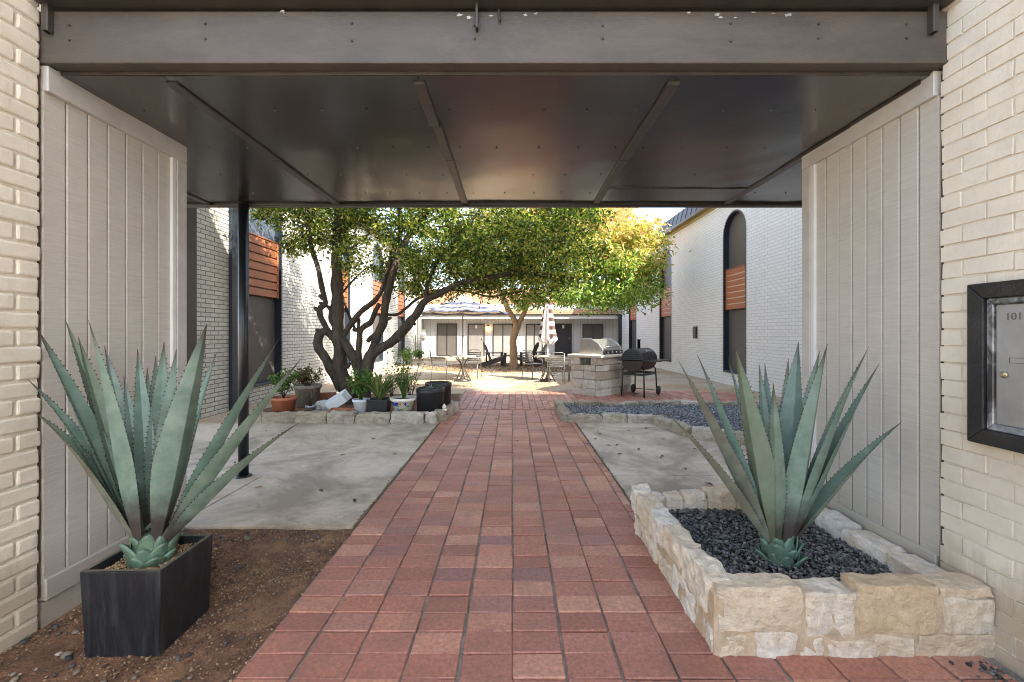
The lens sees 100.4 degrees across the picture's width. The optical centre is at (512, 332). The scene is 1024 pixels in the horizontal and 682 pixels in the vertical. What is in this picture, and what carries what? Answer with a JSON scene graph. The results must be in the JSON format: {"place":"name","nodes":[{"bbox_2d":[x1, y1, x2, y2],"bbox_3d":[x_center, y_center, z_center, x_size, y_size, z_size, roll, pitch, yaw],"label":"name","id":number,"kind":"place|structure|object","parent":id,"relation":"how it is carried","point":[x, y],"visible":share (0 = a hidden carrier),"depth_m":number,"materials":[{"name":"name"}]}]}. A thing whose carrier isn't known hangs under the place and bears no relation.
{"place":"outdoors","nodes":[
{"label":"outdoors","id":0,"kind":"place"},
{"bbox_2d":[105,542,195,568],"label":"planter gravel","id":1,"kind":"structure","parent":0,"point":[123,566],"depth_m":1.99,"materials":[{"name":"beige gravel"}]},
{"bbox_2d":[0,528,354,681],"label":"bare earth","id":2,"kind":"structure","parent":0,"point":[46,661],"depth_m":2.05,"materials":[{"name":"brown soil"}]},
{"bbox_2d":[80,534,212,656],"bbox_3d":[-1.715,1.229,2.030,0.344,0.382,0.344,0,0,-2],"label":"square planter","id":3,"kind":"object","parent":2,"relation":"on","point":[146,612],"visible":0.8,"depth_m":1.87,"materials":[{"name":"black painted metal"},{"name":"gravel"}]},
{"bbox_2d":[29,320,302,568],"bbox_3d":[-1.588,0.520,2.130,1.261,1.166,0.582,0,0,0],"label":"agave","id":4,"kind":"object","parent":3,"relation":"in","point":[132,459],"visible":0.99,"depth_m":1.97,"materials":[{"name":"green agave plant leaf"}]},
{"bbox_2d":[7,530,319,681],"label":"loose stones","id":5,"kind":"object","parent":2,"relation":"on","point":[67,655],"visible":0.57,"depth_m":1.88,"materials":[{"name":"stone"}]},
{"bbox_2d":[301,383,317,410],"bbox_3d":[-3.248,1.060,6.875,0.290,0.511,0.278,0,0,-35],"label":"potted plant","id":6,"kind":"object","parent":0,"point":[309,407],"visible":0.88,"depth_m":6.88,"materials":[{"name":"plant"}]},
{"bbox_2d":[319,392,335,400],"bbox_3d":[-3.534,1.220,8.100,0.380,0.190,0.120,0,0,-6],"label":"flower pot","id":7,"kind":"object","parent":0,"point":[325,395],"visible":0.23,"depth_m":8.05,"materials":[{"name":"orange ceramic"}]},
{"bbox_2d":[183,423,748,530],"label":"concrete slab","id":8,"kind":"structure","parent":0,"point":[294,469],"depth_m":4.47,"materials":[{"name":"grey concrete"}]},
{"bbox_2d":[234,203,251,478],"bbox_3d":[-2.630,0.070,4.170,0.150,2.660,0.150,0,0,0],"label":"steel post","id":9,"kind":"object","parent":8,"relation":"on","point":[243,302],"visible":0.96,"depth_m":4.13,"materials":[{"name":"black metal"}]},
{"bbox_2d":[35,0,953,207],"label":"passage ceiling","id":10,"kind":"structure","parent":9,"relation":"on","point":[501,103],"depth_m":2.24,"materials":[{"name":"dark grey paint"}]},
{"bbox_2d":[198,361,780,424],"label":"courtyard pavement","id":11,"kind":"structure","parent":0,"point":[667,380],"depth_m":12.34,"materials":[{"name":"concrete"}]},
{"bbox_2d":[249,400,459,423],"bbox_3d":[-2.604,1.329,7.189,3.317,0.245,1.239,0,0,0],"label":"stone edging","id":12,"kind":"object","parent":11,"relation":"on","point":[353,416],"visible":0.76,"depth_m":6.60,"materials":[{"name":"stone"}]},
{"bbox_2d":[263,394,461,412],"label":"bed soil","id":13,"kind":"structure","parent":12,"relation":"in","point":[454,397],"depth_m":7.70,"materials":[{"name":"brown soil"}]},
{"bbox_2d":[267,368,303,411],"bbox_3d":[-3.733,0.934,7.022,0.413,0.762,0.534,0,0,43],"label":"flower pot","id":14,"kind":"object","parent":13,"relation":"on","point":[282,402],"visible":0.75,"depth_m":6.91,"materials":[{"name":"ceramic"}]},
{"bbox_2d":[292,363,325,406],"bbox_3d":[-3.644,0.936,7.720,0.633,0.758,0.680,0,0,0],"label":"flower pot","id":15,"kind":"object","parent":13,"relation":"on","point":[304,380],"visible":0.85,"depth_m":7.62,"materials":[{"name":"grey stone"}]},
{"bbox_2d":[315,400,327,410],"bbox_3d":[-3.150,1.234,7.149,0.284,0.220,0.219,0,0,0],"label":"rock","id":16,"kind":"object","parent":13,"relation":"on","point":[321,406],"visible":0.38,"depth_m":7.06,"materials":[{"name":"white stone"}]},
{"bbox_2d":[325,389,351,409],"bbox_3d":[-2.920,1.118,7.090,0.434,0.366,0.215,0,0,0],"label":"window planter","id":17,"kind":"object","parent":13,"relation":"on","point":[339,398],"visible":0.81,"depth_m":7.01,"materials":[{"name":"white plastic"}]},
{"bbox_2d":[327,408,353,411],"bbox_3d":[-2.737,1.268,6.833,0.400,0.095,0.170,0,8,6],"label":"tray planter","id":18,"kind":"object","parent":13,"relation":"on","point":[346,409],"visible":0.35,"depth_m":6.89,"materials":[{"name":"ceramic"}]},
{"bbox_2d":[346,367,374,413],"bbox_3d":[-2.422,0.928,6.904,0.407,0.773,0.464,0,0,33],"label":"flower pot","id":19,"kind":"object","parent":13,"relation":"on","point":[360,404],"visible":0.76,"depth_m":6.83,"materials":[{"name":"white plastic"}]},
{"bbox_2d":[342,371,413,411],"bbox_3d":[-2.198,0.977,6.967,1.248,0.677,1.189,0,0,0],"label":"square pot","id":20,"kind":"object","parent":13,"relation":"on","point":[378,388],"visible":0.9,"depth_m":6.83,"materials":[{"name":"black plastic"}]},
{"bbox_2d":[382,364,396,396],"bbox_3d":[-2.460,0.954,8.546,0.479,0.727,0.430,0,0,38],"label":"garden plant","id":21,"kind":"object","parent":13,"relation":"on","point":[392,392],"visible":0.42,"depth_m":8.59,"materials":[{"name":"green plant"}]},
{"bbox_2d":[381,348,424,410],"bbox_3d":[-1.758,0.749,6.914,0.623,1.133,0.801,0,0,0],"label":"talavera pot","id":22,"kind":"object","parent":13,"relation":"on","point":[404,401],"visible":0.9,"depth_m":6.82,"materials":[{"name":"white ceramic"}]},
{"bbox_2d":[397,360,420,394],"bbox_3d":[-2.041,0.903,8.227,0.553,0.829,0.505,0,0,-43],"label":"garden plant","id":23,"kind":"object","parent":13,"relation":"on","point":[414,381],"visible":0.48,"depth_m":8.20,"materials":[{"name":"green plant"}]},
{"bbox_2d":[416,384,444,411],"bbox_3d":[-1.344,1.077,6.980,0.462,0.475,0.462,0,0,0],"label":"barrel pot","id":24,"kind":"object","parent":13,"relation":"on","point":[430,398],"visible":0.91,"depth_m":6.79,"materials":[{"name":"black plastic"}]},
{"bbox_2d":[249,208,625,403],"bbox_3d":[-1.422,-1.863,7.717,6.891,6.822,4.527,0,0,-18],"label":"multi stem tree","id":25,"kind":"object","parent":13,"relation":"on","point":[484,273],"visible":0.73,"depth_m":7.76,"materials":[{"name":"green plant"}]},
{"bbox_2d":[425,381,451,404],"bbox_3d":[-1.300,1.090,7.480,0.462,0.450,0.462,0,0,0],"label":"barrel pot","id":26,"kind":"object","parent":13,"relation":"on","point":[447,385],"visible":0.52,"depth_m":7.37,"materials":[{"name":"black plastic"}]},
{"bbox_2d":[442,404,447,414],"bbox_3d":[-1.098,1.225,6.860,0.116,0.180,0.113,0,0,0],"label":"ornament","id":27,"kind":"object","parent":13,"relation":"on","point":[444,407],"visible":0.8,"depth_m":6.83,"materials":[{"name":"white ceramic"}]},
{"bbox_2d":[401,347,413,364],"bbox_3d":[-4.617,0.981,18.509,0.626,0.844,0.826,0,0,0],"label":"garden plant","id":28,"kind":"object","parent":11,"relation":"on","point":[405,354],"visible":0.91,"depth_m":18.46,"materials":[{"name":"green plant"}]},
{"bbox_2d":[413,349,425,359],"bbox_3d":[-4.609,1.039,21.159,0.726,0.558,0.615,0,0,0],"label":"garden plant","id":29,"kind":"object","parent":11,"relation":"on","point":[419,353],"visible":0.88,"depth_m":21.07,"materials":[{"name":"green plant"}]},
{"bbox_2d":[429,351,447,380],"bbox_3d":[-2.182,0.965,12.544,0.529,0.873,0.504,0,0,-10],"label":"bistro chair","id":30,"kind":"object","parent":11,"relation":"on","point":[431,358],"visible":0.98,"depth_m":12.36,"materials":[{"name":"metal"}]},
{"bbox_2d":[449,355,475,381],"bbox_3d":[-1.460,1.036,12.500,0.770,0.742,0.770,0,0,0],"label":"bistro table","id":31,"kind":"object","parent":11,"relation":"on","point":[461,356],"visible":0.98,"depth_m":12.41,"materials":[{"name":"grey metal"}]},
{"bbox_2d":[421,294,507,381],"bbox_3d":[-1.460,0.113,12.500,2.552,2.573,2.552,0,0,-34],"label":"patio umbrella","id":32,"kind":"object","parent":11,"relation":"on","point":[465,306],"visible":0.89,"depth_m":12.19,"materials":[{"name":"beige fabric"}]},
{"bbox_2d":[463,350,481,378],"bbox_3d":[-1.244,0.965,13.382,0.504,0.873,0.529,0,0,10],"label":"bistro chair","id":33,"kind":"object","parent":11,"relation":"on","point":[478,358],"visible":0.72,"depth_m":13.52,"materials":[{"name":"metal"}]},
{"bbox_2d":[234,370,734,501],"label":"leaf litter","id":34,"kind":"object","parent":11,"relation":"on","point":[354,499],"visible":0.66,"depth_m":4.92,"materials":[{"name":"brown plant"}]},
{"bbox_2d":[479,342,506,366],"bbox_3d":[-0.840,0.897,17.876,1.087,1.038,0.860,0,0,-15],"label":"adirondack chair","id":35,"kind":"object","parent":11,"relation":"on","point":[501,358],"visible":0.98,"depth_m":17.68,"materials":[{"name":"brown wood"}]},
{"bbox_2d":[421,363,570,372],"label":"mulch","id":36,"kind":"object","parent":11,"relation":"on","point":[497,366],"visible":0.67,"depth_m":16.65,"materials":[{"name":"brown soil"}]},
{"bbox_2d":[415,208,690,368],"bbox_3d":[1.190,-2.608,15.876,10.077,8.055,5.604,0,0,24],"label":"autumn tree","id":37,"kind":"object","parent":36,"relation":"on","point":[624,279],"visible":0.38,"depth_m":13.70,"materials":[{"name":"green plant"}]},
{"bbox_2d":[502,355,522,365],"bbox_3d":[0.000,1.174,18.349,0.900,0.452,0.557,0,0,0],"label":"table","id":38,"kind":"object","parent":11,"relation":"on","point":[509,355],"visible":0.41,"depth_m":18.08,"materials":[{"name":"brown wood"}]},
{"bbox_2d":[517,342,541,366],"bbox_3d":[0.708,0.897,17.968,1.087,1.038,0.860,0,0,20],"label":"adirondack chair","id":39,"kind":"object","parent":11,"relation":"on","point":[535,348],"visible":0.45,"depth_m":17.88,"materials":[{"name":"brown wood"}]},
{"bbox_2d":[522,350,542,379],"bbox_3d":[0.599,0.965,13.125,0.504,0.873,0.529,0,0,-40],"label":"bistro chair","id":40,"kind":"object","parent":11,"relation":"on","point":[528,357],"visible":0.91,"depth_m":13.17,"materials":[{"name":"metal"}]},
{"bbox_2d":[525,344,551,365],"bbox_3d":[1.113,0.897,18.508,1.087,1.038,0.860,0,0,-5],"label":"adirondack chair","id":41,"kind":"object","parent":11,"relation":"on","point":[542,352],"visible":0.5,"depth_m":18.25,"materials":[{"name":"brown wood"}]},
{"bbox_2d":[535,355,555,381],"bbox_3d":[1.030,1.036,12.500,0.770,0.742,0.770,0,0,0],"label":"bistro table","id":42,"kind":"object","parent":11,"relation":"on","point":[543,356],"visible":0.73,"depth_m":12.39,"materials":[{"name":"grey metal"}]},
{"bbox_2d":[538,297,557,381],"bbox_3d":[1.030,0.140,12.500,0.538,2.520,0.538,0,0,-22],"label":"patio umbrella","id":43,"kind":"object","parent":11,"relation":"on","point":[547,334],"visible":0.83,"depth_m":12.38,"materials":[{"name":"beige fabric"}]},
{"bbox_2d":[547,352,564,381],"bbox_3d":[1.220,0.965,11.918,0.504,0.873,0.529,0,0,0],"label":"bistro chair","id":44,"kind":"object","parent":11,"relation":"on","point":[557,357],"visible":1,"depth_m":11.71,"materials":[{"name":"metal"}]},
{"bbox_2d":[568,359,571,381],"bbox_3d":[1.882,0.965,12.343,0.529,0.873,0.504,0,0,12],"label":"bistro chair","id":45,"kind":"object","parent":11,"relation":"on","point":[569,365],"visible":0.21,"depth_m":12.18,"materials":[{"name":"metal"}]},
{"bbox_2d":[422,289,619,356],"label":"building","id":46,"kind":"structure","parent":0,"point":[573,328],"depth_m":23.88,"materials":[{"name":"white"}]},
{"bbox_2d":[422,329,425,337],"bbox_3d":[-4.999,0.160,23.774,0.340,0.720,0.248,0,0,0],"label":"meter","id":47,"kind":"object","parent":46,"relation":"attached to","point":[423,333],"visible":0.59,"depth_m":23.75,"materials":[{"name":"metal"}]},
{"bbox_2d":[437,323,456,355],"bbox_3d":[-3.675,0.373,23.877,1.135,1.822,0.043,0,0,0],"label":"window","id":48,"kind":"structure","parent":46,"relation":"in","point":[446,332],"depth_m":23.88,"materials":[{"name":"glass"}]},
{"bbox_2d":[468,324,484,355],"bbox_3d":[-2.031,0.394,23.854,0.956,1.833,0.088,0,0,0],"label":"door","id":49,"kind":"structure","parent":46,"relation":"in","point":[476,332],"depth_m":23.87,"materials":[{"name":"metal"}]},
{"bbox_2d":[493,324,512,356],"bbox_3d":[-0.538,0.403,23.877,1.135,1.822,0.043,0,0,0],"label":"window","id":50,"kind":"structure","parent":46,"relation":"in","point":[501,332],"depth_m":23.88,"materials":[{"name":"metal"}]},
{"bbox_2d":[526,324,542,354],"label":"window","id":51,"kind":"structure","parent":46,"relation":"in","point":[532,330],"depth_m":23.88,"materials":[{"name":"glass"}]},
{"bbox_2d":[555,324,571,355],"bbox_3d":[2.838,0.394,23.854,0.956,1.833,0.088,0,0,0],"label":"door","id":52,"kind":"structure","parent":46,"relation":"in","point":[563,344],"depth_m":23.87,"materials":[{"name":"wood"}]},
{"bbox_2d":[582,324,602,338],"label":"window","id":53,"kind":"structure","parent":46,"relation":"in","point":[593,331],"depth_m":23.88,"materials":[{"name":"glass"}]},
{"bbox_2d":[371,208,683,288],"label":"sky","id":54,"kind":"structure","parent":0,"point":[667,213],"materials":[{"name":"white"}]},
{"bbox_2d":[232,391,1023,681],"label":"brick path","id":55,"kind":"structure","parent":0,"point":[640,647],"depth_m":2.33,"materials":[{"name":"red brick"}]},
{"bbox_2d":[228,424,628,681],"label":"path grit","id":56,"kind":"object","parent":55,"relation":"on","point":[238,667],"visible":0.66,"depth_m":2.92,"materials":[{"name":"brown gravel"}]},
{"bbox_2d":[567,353,630,396],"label":"grill island","id":57,"kind":"structure","parent":55,"relation":"on","point":[596,375],"depth_m":9.63,"materials":[{"name":"stone"}]},
{"bbox_2d":[579,338,622,354],"bbox_3d":[2.099,0.302,10.019,0.712,0.365,0.850,0,0,44],"label":"built in grill","id":58,"kind":"object","parent":57,"relation":"on","point":[603,346],"visible":0.99,"depth_m":9.79,"materials":[{"name":"silver metal"}]},
{"bbox_2d":[617,339,670,397],"bbox_3d":[2.949,0.771,9.571,0.920,1.259,0.860,0,0,40],"label":"barrel grill","id":59,"kind":"object","parent":55,"relation":"on","point":[636,361],"visible":1,"depth_m":9.39,"materials":[{"name":"black metal"}]},
{"bbox_2d":[562,400,780,405],"bbox_3d":[3.131,1.357,8.115,4.565,0.182,0.338,0,0,1],"label":"stone edging","id":60,"kind":"object","parent":55,"relation":"on","point":[643,402],"visible":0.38,"depth_m":8.06,"materials":[{"name":"stone"}]},
{"bbox_2d":[565,404,779,430],"bbox_3d":[3.150,1.365,6.675,4.500,0.001,2.850,0,0,0],"label":"gravel base","id":61,"kind":"object","parent":55,"relation":"on","point":[666,413],"visible":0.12,"depth_m":7.33,"materials":[{"name":"grey gravel"}]},
{"bbox_2d":[630,483,995,658],"bbox_3d":[1.474,1.260,2.475,1.250,0.351,1.286,0,0,0],"label":"stone planter","id":62,"kind":"object","parent":55,"relation":"on","point":[911,605],"visible":0.86,"depth_m":1.85,"materials":[{"name":"stone"}]},
{"bbox_2d":[668,508,891,580],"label":"black pebbles","id":63,"kind":"object","parent":62,"relation":"on","point":[740,563],"visible":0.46,"depth_m":2.40,"materials":[{"name":"black gravel"}]},
{"bbox_2d":[664,342,899,570],"bbox_3d":[1.326,0.646,2.266,1.193,1.190,0.552,0,0,-15],"label":"agave","id":64,"kind":"object","parent":63,"relation":"on","point":[782,496],"visible":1,"depth_m":2.20,"materials":[{"name":"green agave leaf"},{"name":"living plant"}]},
{"bbox_2d":[949,659,1018,681],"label":"spilled pebbles","id":65,"kind":"object","parent":55,"relation":"on","point":[992,670],"visible":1,"depth_m":1.76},
{"bbox_2d":[554,399,744,444],"bbox_3d":[2.757,1.345,6.164,5.405,0.214,1.252,0,0,33],"label":"stone edging","id":66,"kind":"object","parent":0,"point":[564,414],"visible":0.45,"depth_m":6.62,"materials":[{"name":"stone"}]},
{"bbox_2d":[617,208,801,396],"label":"courtyard building","id":67,"kind":"structure","parent":0,"point":[733,281],"depth_m":11.72,"materials":[{"name":"white brick"}]},
{"bbox_2d":[629,296,635,348],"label":"window","id":68,"kind":"structure","parent":67,"relation":"in","point":[632,317],"depth_m":21.16,"materials":[{"name":"grey glass"}]},
{"bbox_2d":[659,248,670,361],"bbox_3d":[5.915,-1.087,16.350,0.190,4.314,1.290,0,0,0],"label":"window","id":69,"kind":"structure","parent":67,"relation":"in","point":[664,322],"depth_m":16.60,"materials":[{"name":"black glass"}]},
{"bbox_2d":[693,326,697,338],"bbox_3d":[5.820,-0.020,13.610,0.060,0.420,0.280,0,0,0],"label":"meter box","id":70,"kind":"object","parent":67,"relation":"attached to","point":[695,332],"visible":1,"depth_m":13.51,"materials":[{"name":"metal"}]},
{"bbox_2d":[723,209,745,373],"bbox_3d":[5.915,-1.087,11.270,0.190,4.314,1.190,0,0,0],"label":"window","id":71,"kind":"structure","parent":67,"relation":"in","point":[734,233],"depth_m":11.46,"materials":[{"name":"black glass"}]},
{"bbox_3d":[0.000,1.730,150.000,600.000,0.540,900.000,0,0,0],"label":"ground","id":72,"kind":"structure","parent":0,"visible":0},
{"bbox_2d":[0,0,40,653],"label":"brick wall","id":73,"kind":"structure","parent":72,"relation":"on","point":[20,401],"depth_m":1.96,"materials":[{"name":"beige brick"}]},
{"bbox_2d":[37,66,186,627],"bbox_3d":[-2.304,0.072,2.505,0.112,2.736,0.890,0,0,0],"label":"siding panel","id":74,"kind":"object","parent":73,"relation":"attached to","point":[112,227],"visible":0.66,"depth_m":2.31,"materials":[{"name":"beige wood"}]},
{"bbox_2d":[187,208,420,418],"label":"courtyard building","id":75,"kind":"structure","parent":72,"relation":"on","point":[284,298],"depth_m":9.09,"materials":[{"name":"beige brick"}]},
{"bbox_2d":[229,208,237,410],"bbox_3d":[-5.064,-1.065,7.780,0.068,4.970,0.240,0,0,0],"label":"trim board","id":76,"kind":"object","parent":75,"relation":"attached to","point":[233,305],"depth_m":7.69,"materials":[{"name":"black paint"}]},
{"bbox_2d":[249,209,281,387],"bbox_3d":[-5.165,-1.162,8.810,0.190,4.464,1.270,0,0,0],"label":"window","id":77,"kind":"structure","parent":75,"relation":"in","point":[265,277],"depth_m":8.97,"materials":[{"name":"black glass"}]},
{"bbox_2d":[342,226,349,362],"bbox_3d":[-5.165,-1.162,12.775,0.190,4.464,1.240,0,0,0],"label":"window","id":78,"kind":"structure","parent":75,"relation":"in","point":[346,294],"depth_m":13.35,"materials":[{"name":"blue paint"}]},
{"bbox_2d":[373,243,382,361],"bbox_3d":[-5.165,-1.162,16.175,0.190,4.464,1.240,0,0,0],"label":"window","id":79,"kind":"structure","parent":75,"relation":"in","point":[376,286],"depth_m":16.42,"materials":[{"name":"blue paint"}]},
{"bbox_2d":[398,264,404,356],"bbox_3d":[-5.165,-1.162,19.575,0.190,4.464,1.240,0,0,0],"label":"window","id":80,"kind":"structure","parent":75,"relation":"in","point":[401,304],"depth_m":19.96,"materials":[{"name":"blue paint"}]},
{"bbox_2d":[412,356,570,360],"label":"porch slab","id":81,"kind":"structure","parent":72,"relation":"on","point":[483,358],"depth_m":21.60,"materials":[{"name":"concrete"}]},
{"bbox_2d":[418,315,421,357],"bbox_3d":[-4.980,0.150,22.900,0.240,2.330,0.240,0,0,0],"label":"porch post","id":82,"kind":"object","parent":81,"relation":"on","point":[419,331],"visible":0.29,"depth_m":22.81,"materials":[{"name":"white wood"}]},
{"bbox_2d":[617,314,621,347],"bbox_3d":[5.757,0.150,22.900,0.240,2.330,0.240,0,0,0],"label":"porch post","id":83,"kind":"object","parent":81,"relation":"on","point":[619,330],"visible":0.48,"depth_m":22.81,"materials":[{"name":"black metal"}]},
{"bbox_2d":[940,0,1023,678],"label":"brick wall","id":84,"kind":"structure","parent":72,"relation":"on","point":[982,241],"depth_m":1.90,"materials":[{"name":"beige brick"}]},
{"bbox_2d":[802,71,943,566],"bbox_3d":[2.134,0.072,2.585,0.112,2.736,0.970,0,0,0],"label":"siding panel","id":85,"kind":"object","parent":84,"relation":"attached to","point":[872,196],"visible":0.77,"depth_m":2.41,"materials":[{"name":"beige wood"}]},
{"bbox_2d":[967,279,1023,453],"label":"frame","id":86,"kind":"object","parent":84,"relation":"attached to","point":[995,364],"visible":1,"depth_m":1.82,"materials":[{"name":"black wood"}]},
{"bbox_2d":[996,303,1023,428],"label":"door","id":87,"kind":"structure","parent":86,"relation":"in","point":[1009,317],"depth_m":1.77,"materials":[{"name":"silver metal"}]}
]}

